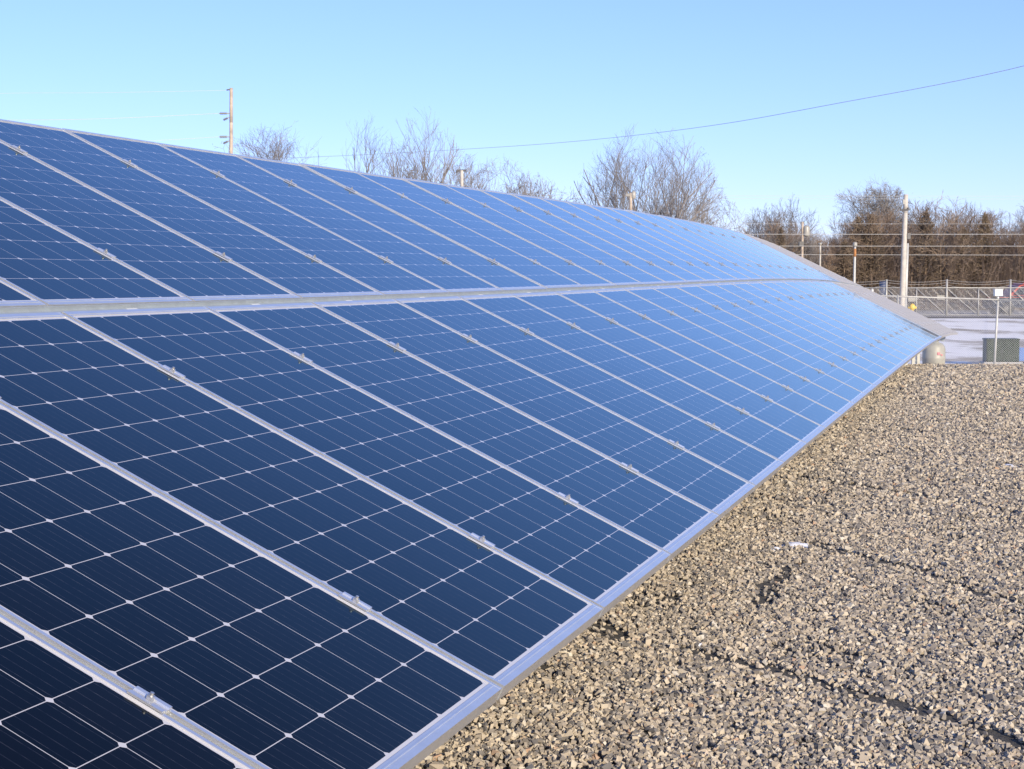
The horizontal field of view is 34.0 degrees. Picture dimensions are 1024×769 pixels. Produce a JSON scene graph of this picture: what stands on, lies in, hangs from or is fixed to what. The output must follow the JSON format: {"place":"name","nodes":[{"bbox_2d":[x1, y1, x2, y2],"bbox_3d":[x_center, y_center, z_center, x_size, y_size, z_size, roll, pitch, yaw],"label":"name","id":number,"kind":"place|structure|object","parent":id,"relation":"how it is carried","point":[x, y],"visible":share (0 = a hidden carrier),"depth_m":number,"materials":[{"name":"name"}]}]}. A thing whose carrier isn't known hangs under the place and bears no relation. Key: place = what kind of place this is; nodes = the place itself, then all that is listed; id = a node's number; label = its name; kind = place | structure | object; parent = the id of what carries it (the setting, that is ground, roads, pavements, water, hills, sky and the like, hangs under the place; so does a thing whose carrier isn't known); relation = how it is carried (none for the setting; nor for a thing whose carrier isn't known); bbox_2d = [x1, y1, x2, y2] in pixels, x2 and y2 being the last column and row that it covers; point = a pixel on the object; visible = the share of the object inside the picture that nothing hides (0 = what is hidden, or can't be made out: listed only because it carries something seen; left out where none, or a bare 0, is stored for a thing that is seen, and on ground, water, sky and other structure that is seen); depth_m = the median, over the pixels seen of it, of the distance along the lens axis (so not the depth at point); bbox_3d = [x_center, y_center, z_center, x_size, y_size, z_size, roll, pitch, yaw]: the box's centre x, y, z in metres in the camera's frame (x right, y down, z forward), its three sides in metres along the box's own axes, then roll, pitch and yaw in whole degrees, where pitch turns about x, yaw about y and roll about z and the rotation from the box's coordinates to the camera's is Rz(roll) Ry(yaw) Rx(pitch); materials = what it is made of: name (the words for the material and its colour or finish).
{"place":"outdoors","nodes":[
{"label":"outdoors","id":0,"kind":"place"},
{"bbox_2d":[0,0,1023,270],"label":"sky","id":1,"kind":"structure","parent":0,"point":[498,74],"materials":[{"name":"blue"}]},
{"bbox_2d":[412,376,1023,768],"bbox_3d":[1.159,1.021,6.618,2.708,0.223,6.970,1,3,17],"label":"gravel","id":2,"kind":"structure","parent":0,"point":[848,616],"depth_m":6.32,"materials":[{"name":"beige gravel"}]},
{"bbox_2d":[0,144,919,713],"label":"panel rack","id":3,"kind":"object","parent":2,"relation":"on","point":[148,698],"visible":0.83,"depth_m":7.09,"materials":[{"name":"metal"}]},
{"bbox_2d":[0,279,46,307],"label":"solar panel","id":4,"kind":"object","parent":3,"relation":"attached to","point":[11,296],"visible":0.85,"depth_m":5.36,"materials":[{"name":"blue glass"}]},
{"bbox_2d":[0,198,192,305],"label":"solar panel","id":5,"kind":"object","parent":3,"relation":"attached to","point":[45,263],"visible":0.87,"depth_m":6.07,"materials":[{"name":"blue glass"}]},
{"bbox_2d":[0,614,254,768],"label":"solar panel","id":6,"kind":"object","parent":3,"relation":"attached to","point":[59,709],"depth_m":2.98,"materials":[{"name":"blue glass"}]},
{"bbox_2d":[0,141,300,301],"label":"solar panel","id":7,"kind":"object","parent":3,"relation":"attached to","point":[157,252],"visible":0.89,"depth_m":7.03,"materials":[{"name":"blue glass"}]},
{"bbox_2d":[0,119,383,297],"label":"solar panel","id":8,"kind":"object","parent":3,"relation":"attached to","point":[213,229],"visible":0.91,"depth_m":8.04,"materials":[{"name":"blue glass"}]},
{"bbox_2d":[0,403,501,768],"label":"solar panel","id":9,"kind":"object","parent":3,"relation":"attached to","point":[250,655],"visible":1,"depth_m":3.62,"materials":[{"name":"blue glass"}]},
{"bbox_2d":[62,128,448,294],"bbox_3d":[-1.360,-0.911,9.030,2.000,0.042,0.991,27,11,13],"label":"solar panel","id":10,"kind":"object","parent":3,"relation":"attached to","point":[283,225],"visible":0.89,"depth_m":8.99,"materials":[{"name":"blue glass"}]},
{"bbox_2d":[0,312,602,699],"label":"solar panel","id":11,"kind":"object","parent":3,"relation":"attached to","point":[506,624],"visible":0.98,"depth_m":4.63,"materials":[{"name":"blue glass"}]},
{"bbox_2d":[156,142,502,292],"bbox_3d":[-1.070,-0.976,9.995,2.000,0.042,0.991,27,11,13],"label":"solar panel","id":12,"kind":"object","parent":3,"relation":"attached to","point":[398,251],"visible":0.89,"depth_m":9.97,"materials":[{"name":"blue glass"}]},
{"bbox_2d":[62,307,669,618],"bbox_3d":[-0.456,0.199,5.665,2.000,0.041,0.991,27,11,13],"label":"solar panel","id":13,"kind":"object","parent":3,"relation":"attached to","point":[606,565],"visible":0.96,"depth_m":5.60,"materials":[{"name":"blue glass"}]},
{"bbox_2d":[234,154,546,290],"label":"solar panel","id":14,"kind":"object","parent":3,"relation":"attached to","point":[400,226],"visible":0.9,"depth_m":10.94,"materials":[{"name":"blue glass"}]},
{"bbox_2d":[299,163,584,288],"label":"solar panel","id":15,"kind":"object","parent":3,"relation":"attached to","point":[454,231],"visible":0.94,"depth_m":11.89,"materials":[{"name":"blue glass"}]},
{"bbox_2d":[206,303,718,562],"bbox_3d":[-0.166,0.137,6.629,2.000,0.041,0.991,27,11,13],"label":"solar panel","id":16,"kind":"object","parent":3,"relation":"attached to","point":[671,523],"visible":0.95,"depth_m":6.58,"materials":[{"name":"blue glass"}]},
{"bbox_2d":[355,171,615,286],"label":"solar panel","id":17,"kind":"object","parent":3,"relation":"attached to","point":[509,240],"visible":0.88,"depth_m":12.89,"materials":[{"name":"blue glass"}]},
{"bbox_2d":[401,177,642,285],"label":"solar panel","id":18,"kind":"object","parent":3,"relation":"attached to","point":[533,236],"visible":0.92,"depth_m":13.83,"materials":[{"name":"blue glass"}]},
{"bbox_2d":[312,299,754,522],"bbox_3d":[0.124,0.074,7.594,2.000,0.043,0.991,27,11,13],"label":"solar panel","id":19,"kind":"object","parent":3,"relation":"attached to","point":[700,481],"visible":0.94,"depth_m":7.55,"materials":[{"name":"blue glass"}]},
{"bbox_2d":[444,184,666,283],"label":"solar panel","id":20,"kind":"object","parent":3,"relation":"attached to","point":[575,243],"visible":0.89,"depth_m":14.82,"materials":[{"name":"blue glass"}]},
{"bbox_2d":[479,189,687,282],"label":"solar panel","id":21,"kind":"object","parent":3,"relation":"attached to","point":[591,239],"visible":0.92,"depth_m":15.77,"materials":[{"name":"blue glass"}]},
{"bbox_2d":[394,296,783,491],"bbox_3d":[0.414,0.009,8.559,2.000,0.041,0.991,27,11,13],"label":"solar panel","id":22,"kind":"object","parent":3,"relation":"attached to","point":[756,467],"visible":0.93,"depth_m":8.52,"materials":[{"name":"blue glass"}]},
{"bbox_2d":[510,193,707,281],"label":"solar panel","id":23,"kind":"object","parent":3,"relation":"attached to","point":[609,237],"visible":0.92,"depth_m":16.73,"materials":[{"name":"blue glass"}]},
{"bbox_2d":[539,197,724,280],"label":"solar panel","id":24,"kind":"object","parent":3,"relation":"attached to","point":[634,240],"visible":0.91,"depth_m":17.71,"materials":[{"name":"blue glass"}]},
{"bbox_2d":[459,294,806,467],"bbox_3d":[0.704,-0.056,9.524,2.000,0.041,0.991,27,11,13],"label":"solar panel","id":25,"kind":"object","parent":3,"relation":"attached to","point":[755,432],"visible":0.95,"depth_m":9.49,"materials":[{"name":"blue glass"}]},
{"bbox_2d":[565,201,738,280],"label":"solar panel","id":26,"kind":"object","parent":3,"relation":"on","point":[656,242],"visible":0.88,"depth_m":18.69,"materials":[{"name":"blue glass"}]},
{"bbox_2d":[512,292,824,448],"bbox_3d":[0.994,-0.121,10.489,2.000,0.041,0.991,27,11,13],"label":"solar panel","id":27,"kind":"object","parent":3,"relation":"attached to","point":[734,394],"visible":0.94,"depth_m":10.46,"materials":[{"name":"blue glass"}]},
{"bbox_2d":[586,204,752,279],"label":"solar panel","id":28,"kind":"object","parent":3,"relation":"on","point":[672,243],"visible":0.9,"depth_m":19.64,"materials":[{"name":"blue glass"}]},
{"bbox_2d":[607,207,764,279],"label":"solar panel","id":29,"kind":"object","parent":3,"relation":"on","point":[691,245],"visible":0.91,"depth_m":20.61,"materials":[{"name":"blue glass"}]},
{"bbox_2d":[556,290,840,432],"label":"solar panel","id":30,"kind":"object","parent":3,"relation":"attached to","point":[721,365],"visible":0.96,"depth_m":11.43,"materials":[{"name":"blue glass"}]},
{"bbox_2d":[627,210,775,278],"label":"solar panel","id":31,"kind":"object","parent":3,"relation":"on","point":[703,245],"visible":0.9,"depth_m":21.57,"materials":[{"name":"blue glass"}]},
{"bbox_2d":[645,213,786,278],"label":"solar panel","id":32,"kind":"object","parent":3,"relation":"on","point":[718,247],"visible":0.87,"depth_m":22.57,"materials":[{"name":"blue glass"}]},
{"bbox_2d":[592,288,853,418],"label":"solar panel","id":33,"kind":"object","parent":3,"relation":"attached to","point":[736,353],"visible":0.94,"depth_m":12.40,"materials":[{"name":"blue glass"}]},
{"bbox_2d":[659,215,795,278],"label":"solar panel","id":34,"kind":"object","parent":3,"relation":"on","point":[730,248],"visible":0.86,"depth_m":23.50,"materials":[{"name":"blue glass"}]},
{"bbox_2d":[675,218,803,278],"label":"solar panel","id":35,"kind":"object","parent":3,"relation":"on","point":[741,249],"visible":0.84,"depth_m":24.52,"materials":[{"name":"blue glass"}]},
{"bbox_2d":[623,287,865,406],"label":"solar panel","id":36,"kind":"object","parent":3,"relation":"attached to","point":[762,350],"visible":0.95,"depth_m":13.37,"materials":[{"name":"blue glass"}]},
{"bbox_2d":[687,220,812,279],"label":"solar panel","id":37,"kind":"object","parent":3,"relation":"on","point":[750,250],"visible":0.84,"depth_m":25.47,"materials":[{"name":"blue glass"}]},
{"bbox_2d":[698,222,819,279],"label":"solar panel","id":38,"kind":"object","parent":3,"relation":"on","point":[763,253],"visible":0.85,"depth_m":26.46,"materials":[{"name":"blue glass"}]},
{"bbox_2d":[651,286,875,396],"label":"solar panel","id":39,"kind":"object","parent":3,"relation":"attached to","point":[867,388],"visible":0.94,"depth_m":14.35,"materials":[{"name":"blue glass"}]},
{"bbox_2d":[674,284,884,388],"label":"solar panel","id":40,"kind":"object","parent":3,"relation":"attached to","point":[786,335],"visible":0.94,"depth_m":15.30,"materials":[{"name":"blue glass"}]},
{"bbox_2d":[695,283,892,380],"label":"solar panel","id":41,"kind":"object","parent":3,"relation":"attached to","point":[822,342],"visible":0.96,"depth_m":16.28,"materials":[{"name":"blue glass"}]},
{"bbox_2d":[713,283,899,375],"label":"solar panel","id":42,"kind":"object","parent":3,"relation":"attached to","point":[814,329],"visible":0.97,"depth_m":17.25,"materials":[{"name":"blue glass"}]},
{"bbox_2d":[730,282,905,368],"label":"solar panel","id":43,"kind":"object","parent":3,"relation":"attached to","point":[820,323],"visible":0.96,"depth_m":18.21,"materials":[{"name":"blue glass"}]},
{"bbox_2d":[745,282,911,363],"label":"solar panel","id":44,"kind":"object","parent":3,"relation":"attached to","point":[836,323],"visible":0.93,"depth_m":19.18,"materials":[{"name":"blue glass"}]},
{"bbox_2d":[758,281,916,358],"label":"solar panel","id":45,"kind":"object","parent":3,"relation":"attached to","point":[841,319],"visible":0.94,"depth_m":20.14,"materials":[{"name":"blue glass"}]},
{"bbox_2d":[771,281,920,355],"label":"solar panel","id":46,"kind":"object","parent":3,"relation":"attached to","point":[850,317],"visible":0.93,"depth_m":21.13,"materials":[{"name":"blue glass"}]},
{"bbox_2d":[782,281,924,351],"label":"solar panel","id":47,"kind":"object","parent":3,"relation":"attached to","point":[854,314],"visible":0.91,"depth_m":22.08,"materials":[{"name":"blue glass"}]},
{"bbox_2d":[793,281,928,348],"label":"solar panel","id":48,"kind":"object","parent":3,"relation":"attached to","point":[868,316],"visible":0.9,"depth_m":23.06,"materials":[{"name":"blue glass"}]},
{"bbox_2d":[802,281,932,346],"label":"solar panel","id":49,"kind":"object","parent":3,"relation":"attached to","point":[905,330],"visible":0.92,"depth_m":24.03,"materials":[{"name":"blue glass"}]},
{"bbox_2d":[810,281,935,343],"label":"solar panel","id":50,"kind":"object","parent":3,"relation":"attached to","point":[874,311],"visible":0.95,"depth_m":24.99,"materials":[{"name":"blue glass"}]},
{"bbox_2d":[818,281,938,341],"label":"solar panel","id":51,"kind":"object","parent":3,"relation":"attached to","point":[879,310],"visible":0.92,"depth_m":25.98,"materials":[{"name":"blue glass"}]},
{"bbox_2d":[824,281,941,339],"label":"solar panel","id":52,"kind":"object","parent":3,"relation":"attached to","point":[886,310],"visible":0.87,"depth_m":26.95,"materials":[{"name":"blue glass"}]},
{"bbox_2d":[864,363,1023,399],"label":"gravel","id":53,"kind":"structure","parent":2,"relation":"on","point":[930,381],"depth_m":18.49,"materials":[{"name":"beige gravel"}]},
{"bbox_2d":[724,397,1023,519],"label":"gravel","id":54,"kind":"structure","parent":0,"point":[969,450],"depth_m":11.59,"materials":[{"name":"beige gravel"}]},
{"bbox_2d":[908,317,1023,363],"bbox_3d":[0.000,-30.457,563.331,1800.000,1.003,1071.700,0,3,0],"label":"snow field","id":55,"kind":"structure","parent":0,"point":[970,336],"depth_m":88.65,"materials":[{"name":"white snow"}]},
{"bbox_2d":[219,88,232,153],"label":"utility pole","id":56,"kind":"object","parent":55,"relation":"on","point":[230,136],"visible":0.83,"depth_m":99.21,"materials":[{"name":"brown wood"}]},
{"bbox_2d":[264,66,1022,158],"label":"power line","id":57,"kind":"object","parent":56,"relation":"attached to","point":[691,128],"visible":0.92,"depth_m":74.40,"materials":[{"name":"black metal"}]},
{"bbox_2d":[233,124,326,166],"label":"bare tree","id":58,"kind":"object","parent":55,"relation":"on","point":[274,155],"visible":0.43,"depth_m":117.28,"materials":[{"name":"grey plant"}]},
{"bbox_2d":[341,113,429,180],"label":"bare tree","id":59,"kind":"object","parent":55,"relation":"on","point":[371,159],"visible":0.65,"depth_m":112.23,"materials":[{"name":"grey plant"}]},
{"bbox_2d":[367,108,463,184],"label":"bare tree","id":60,"kind":"object","parent":55,"relation":"on","point":[444,173],"visible":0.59,"depth_m":111.96,"materials":[{"name":"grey plant"}]},
{"bbox_2d":[429,152,555,197],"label":"bare tree","id":61,"kind":"object","parent":55,"relation":"on","point":[471,178],"visible":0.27,"depth_m":117.98,"materials":[{"name":"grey plant"}]},
{"bbox_2d":[465,163,569,200],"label":"bare shrub","id":62,"kind":"object","parent":55,"relation":"on","point":[529,193],"visible":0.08,"depth_m":116.31,"materials":[{"name":"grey plant"}]},
{"bbox_2d":[572,124,731,228],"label":"bare tree","id":63,"kind":"object","parent":55,"relation":"on","point":[623,199],"visible":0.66,"depth_m":116.66,"materials":[{"name":"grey plant"}]},
{"bbox_2d":[653,189,750,233],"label":"bare shrub","id":64,"kind":"object","parent":55,"relation":"on","point":[729,216],"visible":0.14,"depth_m":120.22,"materials":[{"name":"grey plant"}]},
{"bbox_2d":[741,237,945,362],"bbox_3d":[6.126,-1.171,30.592,3.655,3.197,6.186,1,3,17],"label":"panel rack","id":65,"kind":"object","parent":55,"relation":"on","point":[942,339],"visible":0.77,"depth_m":30.24,"materials":[{"name":"metal"}]},
{"bbox_2d":[711,225,827,280],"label":"solar panel","id":66,"kind":"object","parent":65,"relation":"attached to","point":[772,254],"visible":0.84,"depth_m":27.42,"materials":[{"name":"blue glass"}]},
{"bbox_2d":[721,227,833,280],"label":"solar panel","id":67,"kind":"object","parent":65,"relation":"on","point":[776,253],"visible":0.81,"depth_m":28.37,"materials":[{"name":"blue glass"}]},
{"bbox_2d":[735,231,839,281],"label":"solar panel","id":68,"kind":"object","parent":65,"relation":"on","point":[805,265],"visible":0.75,"depth_m":29.44,"materials":[{"name":"blue glass"}]},
{"bbox_2d":[832,282,944,338],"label":"solar panel","id":69,"kind":"object","parent":65,"relation":"attached to","point":[891,310],"visible":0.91,"depth_m":27.93,"materials":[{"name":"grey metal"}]},
{"bbox_2d":[837,282,946,336],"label":"solar panel","id":70,"kind":"object","parent":65,"relation":"attached to","point":[900,312],"visible":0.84,"depth_m":28.91,"materials":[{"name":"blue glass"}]},
{"bbox_2d":[841,213,876,290],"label":"evergreen tree","id":71,"kind":"object","parent":55,"relation":"on","point":[858,226],"visible":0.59,"depth_m":185.06,"materials":[{"name":"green plant"}]},
{"bbox_2d":[751,215,1023,308],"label":"thicket","id":72,"kind":"object","parent":55,"relation":"on","point":[1002,275],"visible":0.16,"depth_m":185.62,"materials":[{"name":"brown plant"}]},
{"bbox_2d":[899,194,910,306],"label":"utility pole","id":73,"kind":"object","parent":55,"relation":"on","point":[904,265],"visible":0.91,"depth_m":111.57,"materials":[{"name":"grey wood"}]},
{"bbox_2d":[859,279,1023,315],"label":"chain link fence","id":74,"kind":"object","parent":55,"relation":"on","point":[955,295],"visible":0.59,"depth_m":142.82,"materials":[{"name":"metal"}]},
{"bbox_2d":[881,295,1023,363],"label":"chain link fence","id":75,"kind":"object","parent":55,"relation":"on","point":[995,327],"visible":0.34,"depth_m":51.43,"materials":[{"name":"metal"}]},
{"bbox_2d":[942,225,981,305],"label":"evergreen tree","id":76,"kind":"object","parent":55,"relation":"on","point":[967,252],"visible":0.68,"depth_m":187.20,"materials":[{"name":"green plant"}]},
{"bbox_2d":[980,338,1022,363],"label":"utility cabinet","id":77,"kind":"object","parent":55,"relation":"on","point":[1001,349],"visible":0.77,"depth_m":53.16,"materials":[{"name":"metal"}]},
{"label":"pallet","id":78,"kind":"object","parent":55,"relation":"on","visible":0},
{"bbox_2d":[922,340,944,363],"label":"storage tank","id":79,"kind":"object","parent":78,"relation":"on","point":[933,353],"visible":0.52,"depth_m":49.75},
{"bbox_2d":[914,310,1023,316],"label":"road","id":80,"kind":"structure","parent":0,"point":[931,312],"depth_m":156.72,"materials":[{"name":"grey asphalt"}]},
{"bbox_2d":[915,308,1023,309],"bbox_3d":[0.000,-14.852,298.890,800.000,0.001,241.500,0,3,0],"label":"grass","id":81,"kind":"structure","parent":0,"point":[960,309],"depth_m":183.69,"materials":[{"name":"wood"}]},
{"bbox_2d":[745,208,812,246],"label":"bare tree","id":82,"kind":"object","parent":81,"relation":"on","point":[765,225],"visible":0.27,"depth_m":186.12,"materials":[{"name":"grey plant"}]},
{"bbox_2d":[748,214,809,255],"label":"bare tree","id":83,"kind":"object","parent":81,"relation":"on","point":[774,229],"visible":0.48,"depth_m":181.88,"materials":[{"name":"brown plant"}]},
{"bbox_2d":[739,193,820,246],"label":"bare tree","id":84,"kind":"object","parent":81,"relation":"on","point":[788,212],"visible":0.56,"depth_m":189.88,"materials":[{"name":"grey plant"}]},
{"bbox_2d":[764,226,822,263],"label":"bare tree","id":85,"kind":"object","parent":81,"relation":"on","point":[793,244],"visible":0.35,"depth_m":182.14,"materials":[{"name":"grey plant"}]},
{"bbox_2d":[784,229,829,265],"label":"bare tree","id":86,"kind":"object","parent":81,"relation":"on","point":[809,259],"visible":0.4,"depth_m":181.97,"materials":[{"name":"brown plant"}]},
{"bbox_2d":[808,235,868,283],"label":"bare tree","id":87,"kind":"object","parent":81,"relation":"on","point":[833,244],"visible":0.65,"depth_m":183.43,"materials":[{"name":"brown plant"}]},
{"bbox_2d":[831,239,863,286],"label":"evergreen tree","id":88,"kind":"object","parent":81,"relation":"on","point":[845,245],"visible":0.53,"depth_m":183.27,"materials":[{"name":"green plant"}]},
{"bbox_2d":[832,209,910,286],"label":"bare tree","id":89,"kind":"object","parent":81,"relation":"on","point":[885,228],"visible":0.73,"depth_m":186.31,"materials":[{"name":"brown plant"}]},
{"bbox_2d":[846,210,896,302],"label":"evergreen tree","id":90,"kind":"object","parent":81,"relation":"on","point":[875,240],"visible":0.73,"depth_m":185.01,"materials":[{"name":"brown plant"}]},
{"bbox_2d":[833,173,916,254],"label":"bare tree","id":91,"kind":"object","parent":81,"relation":"on","point":[878,201],"visible":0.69,"depth_m":202.88,"materials":[{"name":"brown plant"}]},
{"bbox_2d":[898,209,952,308],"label":"evergreen tree","id":92,"kind":"object","parent":81,"relation":"on","point":[924,220],"visible":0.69,"depth_m":185.00,"materials":[{"name":"brown plant"}]},
{"bbox_2d":[900,208,985,307],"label":"bare tree","id":93,"kind":"object","parent":81,"relation":"on","point":[957,234],"visible":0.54,"depth_m":186.66,"materials":[{"name":"brown plant"}]},
{"bbox_2d":[898,192,993,306],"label":"bare tree","id":94,"kind":"object","parent":81,"relation":"on","point":[936,216],"visible":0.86,"depth_m":182.73,"materials":[{"name":"brown plant"}]},
{"bbox_2d":[934,201,999,269],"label":"bare tree","id":95,"kind":"object","parent":81,"relation":"on","point":[961,221],"visible":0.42,"depth_m":190.66,"materials":[{"name":"brown plant"}]},
{"bbox_2d":[947,221,1017,305],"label":"bare tree","id":96,"kind":"object","parent":81,"relation":"on","point":[1007,248],"visible":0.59,"depth_m":188.98,"materials":[{"name":"brown plant"}]},
{"bbox_2d":[966,210,999,301],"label":"evergreen tree","id":97,"kind":"object","parent":81,"relation":"on","point":[985,223],"visible":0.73,"depth_m":187.06,"materials":[{"name":"brown plant"}]},
{"bbox_2d":[967,209,1022,296],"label":"bare tree","id":98,"kind":"object","parent":81,"relation":"on","point":[997,224],"visible":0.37,"depth_m":191.42,"materials":[{"name":"brown plant"}]},
{"bbox_2d":[994,218,1023,282],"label":"bare tree","id":99,"kind":"object","parent":81,"relation":"on","point":[1019,227],"visible":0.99,"depth_m":184.49,"materials":[{"name":"brown plant"}]},
{"bbox_2d":[982,283,1023,314],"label":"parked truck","id":100,"kind":"object","parent":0,"point":[1018,291],"visible":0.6,"depth_m":148.37,"materials":[{"name":"white metal"}]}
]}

